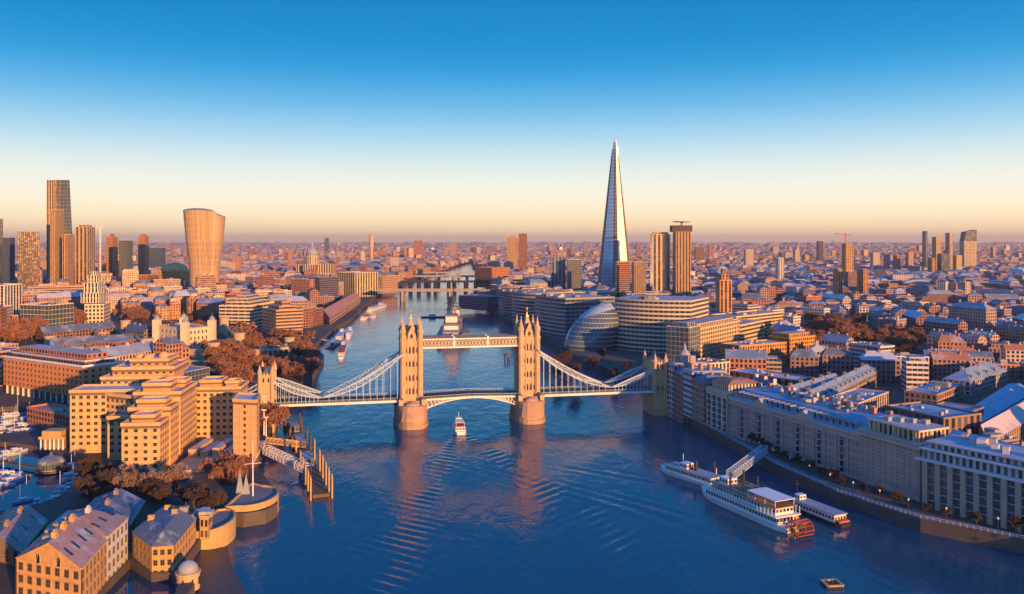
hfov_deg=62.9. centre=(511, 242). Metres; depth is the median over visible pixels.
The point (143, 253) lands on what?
tower block
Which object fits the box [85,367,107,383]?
other windows
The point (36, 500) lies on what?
moored motor cruiser
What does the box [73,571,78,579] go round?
window
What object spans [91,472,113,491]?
bare tree
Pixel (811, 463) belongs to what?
bare tree
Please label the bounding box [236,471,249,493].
sail sculpture
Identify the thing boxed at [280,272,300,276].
office block
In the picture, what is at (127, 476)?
bare tree
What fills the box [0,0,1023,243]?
sky
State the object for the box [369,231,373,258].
telecom tower
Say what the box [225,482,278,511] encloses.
round quay
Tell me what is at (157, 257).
tower block
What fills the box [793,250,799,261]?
tower block
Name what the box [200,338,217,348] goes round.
autumn tree
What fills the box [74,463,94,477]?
bare tree
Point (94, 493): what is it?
bare tree
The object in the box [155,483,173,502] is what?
bare tree
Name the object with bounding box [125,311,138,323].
autumn tree
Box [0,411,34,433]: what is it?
dock water
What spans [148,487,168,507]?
bare tree
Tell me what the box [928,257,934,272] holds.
tower block
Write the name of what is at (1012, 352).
house
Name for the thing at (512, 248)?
tower block
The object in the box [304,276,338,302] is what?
office block
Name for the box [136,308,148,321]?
autumn tree
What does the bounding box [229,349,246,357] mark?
autumn tree
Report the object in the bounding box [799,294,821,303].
flat roofed block
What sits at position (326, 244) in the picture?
tower block
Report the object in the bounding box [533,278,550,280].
terrace
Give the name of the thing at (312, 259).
cathedral
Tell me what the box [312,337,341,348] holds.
castle pier
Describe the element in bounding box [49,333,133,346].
barracks
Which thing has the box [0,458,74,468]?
footbridge
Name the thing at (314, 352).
autumn tree
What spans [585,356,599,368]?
bare tree
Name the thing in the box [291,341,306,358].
autumn tree
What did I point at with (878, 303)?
terrace
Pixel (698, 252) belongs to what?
tower block
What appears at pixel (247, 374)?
autumn tree
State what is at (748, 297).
house
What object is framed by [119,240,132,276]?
tower block
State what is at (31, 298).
house
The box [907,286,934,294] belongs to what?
terrace
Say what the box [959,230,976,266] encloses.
slanted tower
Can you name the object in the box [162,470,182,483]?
bare tree
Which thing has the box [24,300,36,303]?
office block
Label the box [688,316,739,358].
apartment block
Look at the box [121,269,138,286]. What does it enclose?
tower block
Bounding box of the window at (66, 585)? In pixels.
[64,582,68,590]
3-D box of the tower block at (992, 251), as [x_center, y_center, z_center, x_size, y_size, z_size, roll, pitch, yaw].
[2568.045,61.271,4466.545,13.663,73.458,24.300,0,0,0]
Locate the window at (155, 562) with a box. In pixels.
[153,560,157,565]
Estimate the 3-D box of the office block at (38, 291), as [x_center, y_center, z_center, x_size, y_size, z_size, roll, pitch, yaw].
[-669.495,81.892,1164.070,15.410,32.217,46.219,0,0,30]
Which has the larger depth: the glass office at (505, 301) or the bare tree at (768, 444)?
the glass office at (505, 301)
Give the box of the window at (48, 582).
[46,579,50,587]
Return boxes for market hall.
[159,262,189,280]
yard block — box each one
[904,380,963,403]
[942,359,1008,395]
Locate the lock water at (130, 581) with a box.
[106,569,175,593]
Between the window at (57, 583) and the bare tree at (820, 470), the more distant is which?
the bare tree at (820, 470)
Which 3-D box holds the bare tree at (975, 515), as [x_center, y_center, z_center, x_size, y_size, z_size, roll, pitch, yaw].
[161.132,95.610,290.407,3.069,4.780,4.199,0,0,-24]
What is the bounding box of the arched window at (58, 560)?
[56,556,60,567]
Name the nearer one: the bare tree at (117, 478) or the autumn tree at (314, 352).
the bare tree at (117, 478)
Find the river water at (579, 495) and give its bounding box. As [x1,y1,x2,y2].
[195,263,1023,593]
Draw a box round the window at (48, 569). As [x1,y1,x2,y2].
[46,566,50,574]
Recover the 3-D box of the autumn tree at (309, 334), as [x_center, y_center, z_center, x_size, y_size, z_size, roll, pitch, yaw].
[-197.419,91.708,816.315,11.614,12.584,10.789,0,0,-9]
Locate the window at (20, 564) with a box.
[18,562,22,569]
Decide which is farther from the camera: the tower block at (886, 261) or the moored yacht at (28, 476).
the tower block at (886, 261)
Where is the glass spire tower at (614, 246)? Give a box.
[597,139,631,287]
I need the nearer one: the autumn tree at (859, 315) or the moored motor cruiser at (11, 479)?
the moored motor cruiser at (11, 479)
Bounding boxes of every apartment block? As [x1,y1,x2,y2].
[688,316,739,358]
[710,310,782,338]
[733,318,764,340]
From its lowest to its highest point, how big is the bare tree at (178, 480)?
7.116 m
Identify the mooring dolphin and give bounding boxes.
[503,353,510,360]
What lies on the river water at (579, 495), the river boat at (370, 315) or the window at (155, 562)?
the river boat at (370, 315)
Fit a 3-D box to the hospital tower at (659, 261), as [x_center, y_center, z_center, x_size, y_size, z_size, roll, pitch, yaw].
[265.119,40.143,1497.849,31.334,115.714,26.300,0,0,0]
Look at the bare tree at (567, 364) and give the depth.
620.34 m
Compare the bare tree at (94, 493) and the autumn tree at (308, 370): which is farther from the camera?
the autumn tree at (308, 370)
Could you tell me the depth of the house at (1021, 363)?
602.15 m
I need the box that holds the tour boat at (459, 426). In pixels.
[453,417,465,434]
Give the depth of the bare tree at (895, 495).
310.94 m
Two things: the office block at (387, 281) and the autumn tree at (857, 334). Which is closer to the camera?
the autumn tree at (857, 334)
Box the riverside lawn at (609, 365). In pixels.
[561,347,642,379]
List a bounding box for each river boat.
[336,328,345,339]
[337,340,346,358]
[346,327,352,337]
[360,312,375,319]
[367,302,386,311]
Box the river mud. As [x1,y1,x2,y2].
[194,547,246,593]
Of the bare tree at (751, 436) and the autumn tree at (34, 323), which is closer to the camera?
the bare tree at (751, 436)
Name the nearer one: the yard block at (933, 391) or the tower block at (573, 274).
the yard block at (933, 391)
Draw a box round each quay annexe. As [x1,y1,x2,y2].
[171,505,195,516]
[196,507,213,539]
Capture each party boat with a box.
[661,454,721,485]
[793,483,850,527]
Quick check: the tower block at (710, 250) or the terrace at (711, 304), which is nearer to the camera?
the terrace at (711, 304)
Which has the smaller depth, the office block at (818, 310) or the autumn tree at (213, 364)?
the autumn tree at (213, 364)
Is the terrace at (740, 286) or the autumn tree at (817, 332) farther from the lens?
the terrace at (740, 286)
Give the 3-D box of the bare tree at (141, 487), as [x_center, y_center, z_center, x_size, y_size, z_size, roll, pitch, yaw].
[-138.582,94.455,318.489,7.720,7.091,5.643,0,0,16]
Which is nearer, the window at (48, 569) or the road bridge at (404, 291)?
the window at (48, 569)
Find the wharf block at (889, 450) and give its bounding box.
[856,414,948,501]
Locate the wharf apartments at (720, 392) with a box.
[705,377,761,433]
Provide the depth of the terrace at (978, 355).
629.49 m
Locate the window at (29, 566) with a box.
[27,563,31,571]
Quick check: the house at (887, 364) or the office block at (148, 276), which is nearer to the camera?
the house at (887, 364)
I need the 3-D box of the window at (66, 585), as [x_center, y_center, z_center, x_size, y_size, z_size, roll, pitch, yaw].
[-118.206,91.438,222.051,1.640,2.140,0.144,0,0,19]
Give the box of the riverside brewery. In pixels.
[668,343,732,423]
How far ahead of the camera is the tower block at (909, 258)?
2800.00 m
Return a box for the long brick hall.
[730,367,810,385]
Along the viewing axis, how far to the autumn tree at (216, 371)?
562.03 m
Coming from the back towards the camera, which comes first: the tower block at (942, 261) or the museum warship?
the tower block at (942, 261)
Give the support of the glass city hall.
on the ground at (60, 505)
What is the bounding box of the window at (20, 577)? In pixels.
[18,574,22,582]
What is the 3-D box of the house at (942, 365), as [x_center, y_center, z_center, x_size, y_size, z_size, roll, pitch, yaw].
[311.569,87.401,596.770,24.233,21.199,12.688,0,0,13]
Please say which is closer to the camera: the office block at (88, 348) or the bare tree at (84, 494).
the bare tree at (84, 494)
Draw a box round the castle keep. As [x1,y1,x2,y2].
[152,313,215,348]
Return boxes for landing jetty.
[283,412,332,500]
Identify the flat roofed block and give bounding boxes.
[12,313,19,324]
[306,306,323,325]
[766,351,781,371]
[783,312,800,325]
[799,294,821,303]
[849,302,876,315]
[873,304,900,313]
[876,316,906,329]
[901,355,928,389]
[975,427,1018,442]
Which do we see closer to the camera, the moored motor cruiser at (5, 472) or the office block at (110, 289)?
the moored motor cruiser at (5, 472)
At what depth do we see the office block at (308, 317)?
957.19 m
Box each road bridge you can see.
[376,289,493,301]
[413,275,474,284]
[422,272,473,278]
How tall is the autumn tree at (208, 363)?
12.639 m
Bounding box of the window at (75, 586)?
[73,584,78,592]
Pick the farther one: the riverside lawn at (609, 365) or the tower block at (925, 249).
the tower block at (925, 249)
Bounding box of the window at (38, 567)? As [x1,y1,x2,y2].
[36,565,40,572]
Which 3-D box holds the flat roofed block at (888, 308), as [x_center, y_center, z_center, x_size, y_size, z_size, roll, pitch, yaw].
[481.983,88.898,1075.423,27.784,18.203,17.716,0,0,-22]
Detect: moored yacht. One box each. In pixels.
[0,410,12,429]
[3,410,14,432]
[11,474,30,478]
[12,474,36,504]
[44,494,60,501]
[59,454,71,477]
[65,462,77,467]
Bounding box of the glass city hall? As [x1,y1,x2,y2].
[564,303,618,350]
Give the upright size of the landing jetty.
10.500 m
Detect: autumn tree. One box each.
[0,324,21,341]
[0,331,23,342]
[6,317,28,326]
[14,330,28,344]
[16,322,34,341]
[20,328,33,342]
[24,320,40,340]
[25,318,39,337]
[28,320,49,332]
[30,315,48,321]
[74,311,86,323]
[120,309,130,317]
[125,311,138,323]
[133,305,142,310]
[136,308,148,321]
[138,311,149,321]
[196,457,216,474]
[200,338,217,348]
[201,346,221,358]
[202,315,209,321]
[203,359,215,366]
[207,354,227,361]
[208,346,227,353]
[208,360,224,368]
[208,460,234,478]
[210,369,220,375]
[210,460,231,484]
[211,352,236,361]
[211,455,233,466]
[214,313,218,322]
[216,361,236,367]
[216,452,234,464]
[217,354,235,363]
[218,364,235,375]
[218,369,231,375]
[219,341,231,345]
[220,345,232,352]
[222,465,242,483]
[226,342,244,350]
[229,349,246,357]
[229,352,242,360]
[229,370,253,380]
[229,456,247,480]
[235,355,258,369]
[235,364,255,377]
[237,347,256,362]
[237,356,261,371]
[240,326,252,333]
[241,338,257,346]
[241,453,258,475]
[246,330,257,340]
[252,333,263,338]
[254,338,266,347]
[257,358,269,367]
[258,354,268,364]
[260,362,278,367]
[260,402,276,424]
[260,408,273,428]
[260,413,272,433]
[264,336,274,343]
[267,328,280,337]
[267,404,280,423]
[268,357,286,376]
[269,340,280,344]
[269,345,288,354]
[269,405,290,430]
[270,353,288,358]
[275,331,284,339]
[279,331,293,336]
[279,361,297,379]
[281,364,304,383]
[282,354,296,361]
[285,329,296,335]
[290,344,304,358]
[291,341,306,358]
[291,359,303,365]
[291,362,314,380]
[299,345,319,356]
[300,349,318,358]
[301,339,312,346]
[302,352,316,359]
[302,358,321,379]
[304,330,315,338]
[305,356,319,363]
[803,311,820,321]
[805,319,819,329]
[807,329,823,341]
[809,333,822,343]
[819,318,831,326]
[819,322,832,331]
[829,315,843,319]
[829,319,845,328]
[834,324,848,329]
[838,317,853,324]
[839,329,858,340]
[844,328,862,339]
[851,314,864,322]
[852,312,866,322]
[854,323,870,329]
[857,328,873,341]
[859,329,876,341]
[873,329,890,340]
[874,325,886,330]
[880,329,897,340]
[882,333,899,346]
[888,325,902,329]
[888,326,903,336]
[890,330,906,336]
[891,335,910,346]
[899,337,918,346]
[905,326,918,334]
[905,332,925,344]
[906,326,925,337]
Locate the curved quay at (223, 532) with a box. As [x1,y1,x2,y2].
[196,508,235,550]
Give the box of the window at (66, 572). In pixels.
[64,569,68,577]
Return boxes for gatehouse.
[259,345,288,358]
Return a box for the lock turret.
[175,560,200,590]
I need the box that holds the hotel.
[69,351,265,472]
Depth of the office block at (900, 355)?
600.28 m
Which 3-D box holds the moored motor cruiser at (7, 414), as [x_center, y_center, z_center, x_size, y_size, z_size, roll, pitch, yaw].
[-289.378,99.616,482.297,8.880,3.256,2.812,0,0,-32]
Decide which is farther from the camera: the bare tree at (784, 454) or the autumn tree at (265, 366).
the autumn tree at (265, 366)
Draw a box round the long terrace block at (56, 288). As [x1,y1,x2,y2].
[28,285,83,292]
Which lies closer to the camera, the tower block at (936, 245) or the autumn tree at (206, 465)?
the autumn tree at (206, 465)
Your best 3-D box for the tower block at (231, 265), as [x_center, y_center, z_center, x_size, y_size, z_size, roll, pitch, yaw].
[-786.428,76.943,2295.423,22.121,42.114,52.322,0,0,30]
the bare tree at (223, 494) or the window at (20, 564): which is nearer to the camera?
the window at (20, 564)
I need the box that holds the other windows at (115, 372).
[72,362,259,451]
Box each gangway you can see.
[263,445,311,473]
[266,437,301,446]
[726,445,767,477]
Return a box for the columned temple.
[38,428,69,449]
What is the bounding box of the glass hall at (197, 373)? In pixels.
[184,365,209,380]
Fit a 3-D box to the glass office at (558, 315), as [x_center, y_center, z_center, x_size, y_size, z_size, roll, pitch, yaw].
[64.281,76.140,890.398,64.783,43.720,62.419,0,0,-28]
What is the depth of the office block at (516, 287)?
1298.93 m
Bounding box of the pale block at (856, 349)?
[849,341,894,367]
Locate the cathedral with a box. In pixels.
[296,243,335,275]
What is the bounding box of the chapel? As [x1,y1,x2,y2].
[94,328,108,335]
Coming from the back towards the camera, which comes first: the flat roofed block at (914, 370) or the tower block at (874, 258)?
the tower block at (874, 258)
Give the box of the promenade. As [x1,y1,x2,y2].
[704,424,1023,538]
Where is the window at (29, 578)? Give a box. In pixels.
[27,576,31,584]
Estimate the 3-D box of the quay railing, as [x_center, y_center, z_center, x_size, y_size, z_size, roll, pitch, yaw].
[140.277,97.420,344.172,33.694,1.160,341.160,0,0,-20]
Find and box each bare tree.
[71,475,94,497]
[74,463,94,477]
[75,457,90,466]
[81,487,101,500]
[83,453,102,470]
[85,487,101,498]
[86,481,105,490]
[90,463,106,476]
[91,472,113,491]
[96,468,116,490]
[104,461,118,468]
[105,465,117,470]
[109,471,123,488]
[114,463,134,486]
[121,470,138,492]
[127,472,142,492]
[135,468,163,488]
[137,466,152,473]
[139,482,153,499]
[140,485,157,502]
[142,477,163,498]
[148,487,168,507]
[153,481,173,500]
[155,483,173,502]
[162,463,192,487]
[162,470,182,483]
[165,473,183,489]
[173,484,193,503]
[182,485,206,506]
[192,481,209,499]
[197,494,216,507]
[199,490,216,499]
[209,490,221,509]
[211,491,227,508]
[552,366,560,378]
[553,358,566,362]
[556,353,572,362]
[560,362,571,369]
[561,349,572,355]
[569,366,581,381]
[571,362,581,375]
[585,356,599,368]
[597,348,605,356]
[610,368,617,375]
[621,360,631,369]
[746,433,755,443]
[755,437,764,444]
[763,441,772,449]
[773,446,780,457]
[779,450,789,461]
[791,454,803,467]
[803,458,816,468]
[816,467,827,477]
[827,468,839,482]
[836,474,846,486]
[857,483,867,493]
[871,485,885,494]
[891,489,902,504]
[894,345,905,351]
[899,349,915,353]
[901,343,918,353]
[921,502,931,514]
[940,506,951,515]
[970,511,982,524]
[1008,516,1023,532]
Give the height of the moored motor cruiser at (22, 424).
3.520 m
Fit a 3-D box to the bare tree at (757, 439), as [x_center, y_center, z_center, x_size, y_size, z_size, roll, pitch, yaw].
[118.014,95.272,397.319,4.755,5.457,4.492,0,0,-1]
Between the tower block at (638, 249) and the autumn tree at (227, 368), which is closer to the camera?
the autumn tree at (227, 368)
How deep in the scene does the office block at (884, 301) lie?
1149.12 m
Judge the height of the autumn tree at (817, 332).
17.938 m
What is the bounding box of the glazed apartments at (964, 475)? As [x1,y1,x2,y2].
[915,432,1023,532]
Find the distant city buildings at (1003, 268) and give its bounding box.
[3,241,1023,327]
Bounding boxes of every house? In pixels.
[24,297,36,301]
[37,293,61,301]
[57,278,68,284]
[108,293,129,312]
[125,322,151,337]
[131,504,196,571]
[147,287,163,296]
[153,295,169,313]
[153,334,181,358]
[172,290,189,314]
[181,341,188,358]
[267,294,287,301]
[288,296,307,306]
[306,288,319,306]
[696,294,714,300]
[725,347,766,369]
[741,293,759,303]
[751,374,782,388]
[768,323,784,338]
[769,319,793,327]
[772,322,805,334]
[789,347,818,377]
[806,341,825,356]
[820,345,853,376]
[821,332,854,349]
[826,305,845,313]
[858,348,900,384]
[890,307,905,317]
[907,306,926,312]
[922,303,938,312]
[927,329,943,346]
[927,347,955,350]
[929,349,969,380]
[933,333,965,348]
[950,344,975,350]
[964,332,986,344]
[967,328,999,341]
[968,353,975,366]
[989,299,1010,307]
[996,318,1013,322]
[1001,342,1023,363]
[1012,313,1023,322]
[1019,361,1023,378]
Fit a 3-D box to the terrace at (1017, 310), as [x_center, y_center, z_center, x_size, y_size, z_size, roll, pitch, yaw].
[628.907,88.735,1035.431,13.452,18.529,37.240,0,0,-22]
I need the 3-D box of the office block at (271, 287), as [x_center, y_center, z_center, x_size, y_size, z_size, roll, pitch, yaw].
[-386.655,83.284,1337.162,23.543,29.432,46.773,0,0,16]
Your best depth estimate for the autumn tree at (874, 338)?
781.56 m
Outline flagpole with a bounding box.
[244,446,260,495]
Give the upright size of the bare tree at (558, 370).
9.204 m
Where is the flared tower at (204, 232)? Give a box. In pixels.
[183,208,225,286]
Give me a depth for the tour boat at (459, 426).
450.56 m
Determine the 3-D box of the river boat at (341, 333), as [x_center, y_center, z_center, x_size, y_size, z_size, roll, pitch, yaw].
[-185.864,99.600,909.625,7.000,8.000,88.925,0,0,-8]
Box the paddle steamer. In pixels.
[701,468,814,537]
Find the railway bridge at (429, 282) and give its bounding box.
[400,280,488,288]
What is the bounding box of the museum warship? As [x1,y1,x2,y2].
[437,288,466,334]
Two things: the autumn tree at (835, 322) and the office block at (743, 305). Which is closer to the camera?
the autumn tree at (835, 322)
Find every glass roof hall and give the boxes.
[975,383,1023,423]
[977,400,1023,439]
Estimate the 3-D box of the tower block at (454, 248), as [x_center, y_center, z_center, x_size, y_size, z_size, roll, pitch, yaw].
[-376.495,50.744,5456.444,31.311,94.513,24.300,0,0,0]
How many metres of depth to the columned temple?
395.25 m
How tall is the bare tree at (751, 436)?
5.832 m
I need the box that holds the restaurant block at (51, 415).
[27,402,69,432]
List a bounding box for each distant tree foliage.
[111,284,1021,341]
[398,260,932,284]
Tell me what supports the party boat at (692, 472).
on the river water at (579, 495)
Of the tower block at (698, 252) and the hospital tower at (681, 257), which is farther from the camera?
the tower block at (698, 252)
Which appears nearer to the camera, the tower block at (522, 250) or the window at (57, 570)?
the window at (57, 570)
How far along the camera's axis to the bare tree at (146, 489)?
313.67 m
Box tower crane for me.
[96,215,103,272]
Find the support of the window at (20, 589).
in the gabled warehouse at (67, 554)
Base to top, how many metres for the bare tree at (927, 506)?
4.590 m
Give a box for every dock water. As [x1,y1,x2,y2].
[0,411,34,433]
[0,448,72,510]
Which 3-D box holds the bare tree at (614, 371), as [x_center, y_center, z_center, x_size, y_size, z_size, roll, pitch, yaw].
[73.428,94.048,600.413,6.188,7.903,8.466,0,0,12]
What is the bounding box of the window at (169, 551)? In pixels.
[167,549,171,554]
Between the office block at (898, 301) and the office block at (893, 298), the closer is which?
the office block at (898, 301)
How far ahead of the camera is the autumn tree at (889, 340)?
738.77 m
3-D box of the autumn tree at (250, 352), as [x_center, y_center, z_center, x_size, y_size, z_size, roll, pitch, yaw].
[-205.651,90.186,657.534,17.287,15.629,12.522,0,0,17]
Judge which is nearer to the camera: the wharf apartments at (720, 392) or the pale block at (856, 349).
the wharf apartments at (720, 392)
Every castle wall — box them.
[44,335,294,365]
[120,317,244,360]
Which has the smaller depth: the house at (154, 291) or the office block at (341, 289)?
the house at (154, 291)
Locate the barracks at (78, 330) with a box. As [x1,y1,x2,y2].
[36,320,114,342]
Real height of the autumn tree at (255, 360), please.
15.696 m
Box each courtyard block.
[885,401,981,435]
[936,401,983,414]
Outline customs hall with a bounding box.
[323,292,360,324]
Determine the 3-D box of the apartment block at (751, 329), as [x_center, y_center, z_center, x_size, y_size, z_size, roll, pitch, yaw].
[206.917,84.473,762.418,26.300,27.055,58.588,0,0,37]
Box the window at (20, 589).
[18,587,22,593]
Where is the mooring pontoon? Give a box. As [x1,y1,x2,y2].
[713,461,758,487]
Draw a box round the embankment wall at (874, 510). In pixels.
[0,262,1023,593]
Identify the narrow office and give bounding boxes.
[666,321,699,364]
[696,358,729,373]
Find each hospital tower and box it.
[650,232,669,291]
[670,221,691,295]
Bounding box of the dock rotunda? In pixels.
[34,452,66,473]
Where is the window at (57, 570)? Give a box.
[55,568,59,576]
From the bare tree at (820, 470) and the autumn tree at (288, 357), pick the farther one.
the autumn tree at (288, 357)
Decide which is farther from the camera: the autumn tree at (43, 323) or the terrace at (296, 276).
the terrace at (296, 276)
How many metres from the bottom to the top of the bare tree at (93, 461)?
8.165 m
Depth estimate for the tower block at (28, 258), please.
1449.37 m
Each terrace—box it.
[11,278,17,283]
[60,292,86,307]
[97,340,153,362]
[132,280,152,287]
[138,297,169,311]
[168,290,197,297]
[196,298,225,320]
[227,285,246,293]
[228,289,253,293]
[290,275,314,278]
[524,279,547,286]
[529,275,547,279]
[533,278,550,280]
[709,301,714,307]
[709,311,725,316]
[734,280,747,295]
[757,285,768,299]
[775,301,801,311]
[788,371,838,392]
[790,289,798,295]
[799,286,810,295]
[822,293,850,303]
[866,301,890,305]
[869,306,886,312]
[872,310,890,326]
[901,309,927,332]
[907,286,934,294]
[921,348,993,360]
[924,315,967,340]
[925,290,955,303]
[928,329,983,350]
[949,300,995,331]
[949,429,1023,447]
[978,288,1013,294]
[983,294,1019,300]
[994,320,1023,342]
[996,311,1003,316]
[1007,306,1023,315]
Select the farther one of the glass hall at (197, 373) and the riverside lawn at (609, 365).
the riverside lawn at (609, 365)
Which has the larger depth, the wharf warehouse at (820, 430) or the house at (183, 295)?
the house at (183, 295)
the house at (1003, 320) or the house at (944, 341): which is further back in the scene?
the house at (1003, 320)
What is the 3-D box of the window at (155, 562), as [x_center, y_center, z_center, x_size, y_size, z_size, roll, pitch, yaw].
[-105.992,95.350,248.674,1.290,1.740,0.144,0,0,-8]
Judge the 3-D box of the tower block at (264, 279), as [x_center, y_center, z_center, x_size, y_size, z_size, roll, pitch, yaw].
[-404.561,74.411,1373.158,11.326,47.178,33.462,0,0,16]
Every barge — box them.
[421,314,444,317]
[820,578,843,588]
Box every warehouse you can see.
[0,504,47,565]
[15,513,107,593]
[46,505,128,580]
[89,488,144,543]
[728,382,892,479]
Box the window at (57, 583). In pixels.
[55,581,59,588]
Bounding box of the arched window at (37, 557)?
[35,553,40,563]
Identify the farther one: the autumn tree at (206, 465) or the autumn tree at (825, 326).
the autumn tree at (825, 326)
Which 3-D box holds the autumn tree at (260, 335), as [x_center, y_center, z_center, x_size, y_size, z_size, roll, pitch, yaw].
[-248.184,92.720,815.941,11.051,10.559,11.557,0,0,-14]
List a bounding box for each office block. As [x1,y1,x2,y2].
[0,283,21,314]
[0,305,6,325]
[0,342,17,346]
[0,346,18,361]
[0,362,4,385]
[3,305,12,323]
[3,344,123,403]
[20,301,73,325]
[22,289,49,293]
[22,292,37,303]
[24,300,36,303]
[71,346,104,350]
[90,273,111,282]
[93,338,137,346]
[105,287,125,292]
[127,288,148,296]
[139,274,158,279]
[149,268,160,273]
[162,284,181,292]
[169,298,180,319]
[186,294,205,319]
[194,287,209,294]
[211,294,222,297]
[216,284,226,293]
[218,280,234,284]
[224,273,248,280]
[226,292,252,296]
[239,283,256,287]
[253,289,291,299]
[255,288,287,290]
[258,285,283,288]
[262,300,302,336]
[272,290,284,294]
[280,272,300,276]
[281,277,296,285]
[291,278,314,292]
[296,307,313,327]
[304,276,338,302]
[337,271,377,296]
[339,282,343,298]
[378,275,397,293]
[458,294,498,310]
[475,266,509,287]
[507,286,522,289]
[510,281,525,284]
[522,285,536,288]
[551,287,569,290]
[671,271,694,278]
[690,291,701,295]
[732,301,760,311]
[745,289,755,292]
[761,307,783,314]
[764,285,775,300]
[776,287,785,301]
[794,306,829,315]
[868,299,890,303]
[888,293,915,303]
[894,352,928,360]
[896,298,917,303]
[902,300,928,308]
[975,358,1019,378]
[983,341,1023,361]
[994,306,1011,314]
[1013,289,1023,292]
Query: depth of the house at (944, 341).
695.67 m
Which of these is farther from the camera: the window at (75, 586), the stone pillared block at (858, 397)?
the stone pillared block at (858, 397)
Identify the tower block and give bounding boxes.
[0,219,2,282]
[3,237,14,283]
[18,231,39,288]
[50,209,63,284]
[62,234,74,284]
[75,225,94,283]
[98,261,118,270]
[106,234,117,275]
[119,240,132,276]
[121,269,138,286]
[138,234,148,274]
[149,247,165,267]
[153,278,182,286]
[195,273,215,291]
[220,263,235,268]
[257,273,273,288]
[274,278,280,283]
[325,238,328,251]
[414,240,421,256]
[452,243,456,253]
[507,236,517,266]
[519,233,526,270]
[551,256,565,288]
[567,258,581,289]
[583,241,587,255]
[615,261,629,296]
[632,261,645,294]
[636,242,640,258]
[694,247,703,259]
[708,244,712,256]
[715,268,731,312]
[744,249,753,265]
[776,257,783,279]
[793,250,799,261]
[817,241,822,260]
[833,268,842,293]
[842,243,852,278]
[843,271,856,286]
[857,268,868,293]
[870,252,879,265]
[883,254,889,269]
[893,255,899,268]
[905,252,913,265]
[922,231,927,267]
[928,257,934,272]
[932,237,940,270]
[937,253,948,270]
[945,232,952,269]
[953,255,961,269]
[957,281,969,294]
[990,247,995,256]
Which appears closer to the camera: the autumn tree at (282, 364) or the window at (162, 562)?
the window at (162, 562)
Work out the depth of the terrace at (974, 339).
715.57 m
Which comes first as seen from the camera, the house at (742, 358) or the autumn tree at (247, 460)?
the autumn tree at (247, 460)
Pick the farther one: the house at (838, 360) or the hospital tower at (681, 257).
the hospital tower at (681, 257)
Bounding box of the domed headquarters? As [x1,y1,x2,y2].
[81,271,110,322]
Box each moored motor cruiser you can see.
[0,420,15,425]
[0,449,20,457]
[0,469,22,476]
[0,481,15,488]
[1,412,18,417]
[2,476,24,482]
[10,447,27,451]
[15,421,32,427]
[18,427,36,431]
[33,497,39,503]
[54,485,70,494]
[61,472,77,481]
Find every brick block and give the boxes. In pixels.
[720,339,786,367]
[769,331,814,365]
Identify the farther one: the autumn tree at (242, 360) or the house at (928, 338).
the house at (928, 338)
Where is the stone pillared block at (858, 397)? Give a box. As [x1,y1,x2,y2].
[825,388,888,412]
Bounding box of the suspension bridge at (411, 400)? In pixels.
[248,311,667,432]
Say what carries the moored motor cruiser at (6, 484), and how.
on the dock water at (42, 486)
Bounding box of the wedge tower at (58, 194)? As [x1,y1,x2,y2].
[47,180,71,278]
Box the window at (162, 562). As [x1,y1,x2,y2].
[160,560,164,565]
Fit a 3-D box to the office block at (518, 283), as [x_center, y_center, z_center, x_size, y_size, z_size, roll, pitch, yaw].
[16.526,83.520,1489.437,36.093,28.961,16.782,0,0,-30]
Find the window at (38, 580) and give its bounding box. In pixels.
[36,577,40,585]
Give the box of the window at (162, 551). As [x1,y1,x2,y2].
[160,549,164,554]
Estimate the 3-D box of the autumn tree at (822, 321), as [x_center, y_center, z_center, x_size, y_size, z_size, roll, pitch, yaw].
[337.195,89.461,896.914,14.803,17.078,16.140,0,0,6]
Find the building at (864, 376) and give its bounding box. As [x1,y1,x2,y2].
[804,363,877,397]
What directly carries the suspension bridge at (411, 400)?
in the river water at (579, 495)
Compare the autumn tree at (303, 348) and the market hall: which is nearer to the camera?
the autumn tree at (303, 348)
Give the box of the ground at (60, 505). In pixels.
[0,261,1023,593]
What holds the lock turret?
on the ground at (60, 505)
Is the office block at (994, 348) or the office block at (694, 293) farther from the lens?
the office block at (694, 293)
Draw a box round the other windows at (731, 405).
[730,405,857,451]
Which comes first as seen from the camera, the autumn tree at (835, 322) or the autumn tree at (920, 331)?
the autumn tree at (920, 331)
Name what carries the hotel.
on the ground at (60, 505)
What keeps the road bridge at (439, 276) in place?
in the river water at (579, 495)
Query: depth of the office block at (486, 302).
1210.39 m
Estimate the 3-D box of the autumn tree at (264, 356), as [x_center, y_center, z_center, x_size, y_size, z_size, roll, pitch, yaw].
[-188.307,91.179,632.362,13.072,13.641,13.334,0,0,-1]
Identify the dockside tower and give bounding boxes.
[261,409,265,434]
[263,417,268,439]
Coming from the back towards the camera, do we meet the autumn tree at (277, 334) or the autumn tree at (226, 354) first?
the autumn tree at (277, 334)
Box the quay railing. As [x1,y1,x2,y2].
[704,422,1023,537]
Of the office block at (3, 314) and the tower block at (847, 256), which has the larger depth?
the tower block at (847, 256)
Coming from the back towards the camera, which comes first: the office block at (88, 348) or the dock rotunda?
the office block at (88, 348)
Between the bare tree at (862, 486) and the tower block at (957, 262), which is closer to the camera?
the bare tree at (862, 486)
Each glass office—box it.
[219,294,274,329]
[498,289,540,314]
[512,289,572,322]
[535,293,613,338]
[570,289,618,296]
[615,295,708,352]
[622,291,668,296]
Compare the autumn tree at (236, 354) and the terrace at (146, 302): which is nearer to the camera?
the autumn tree at (236, 354)

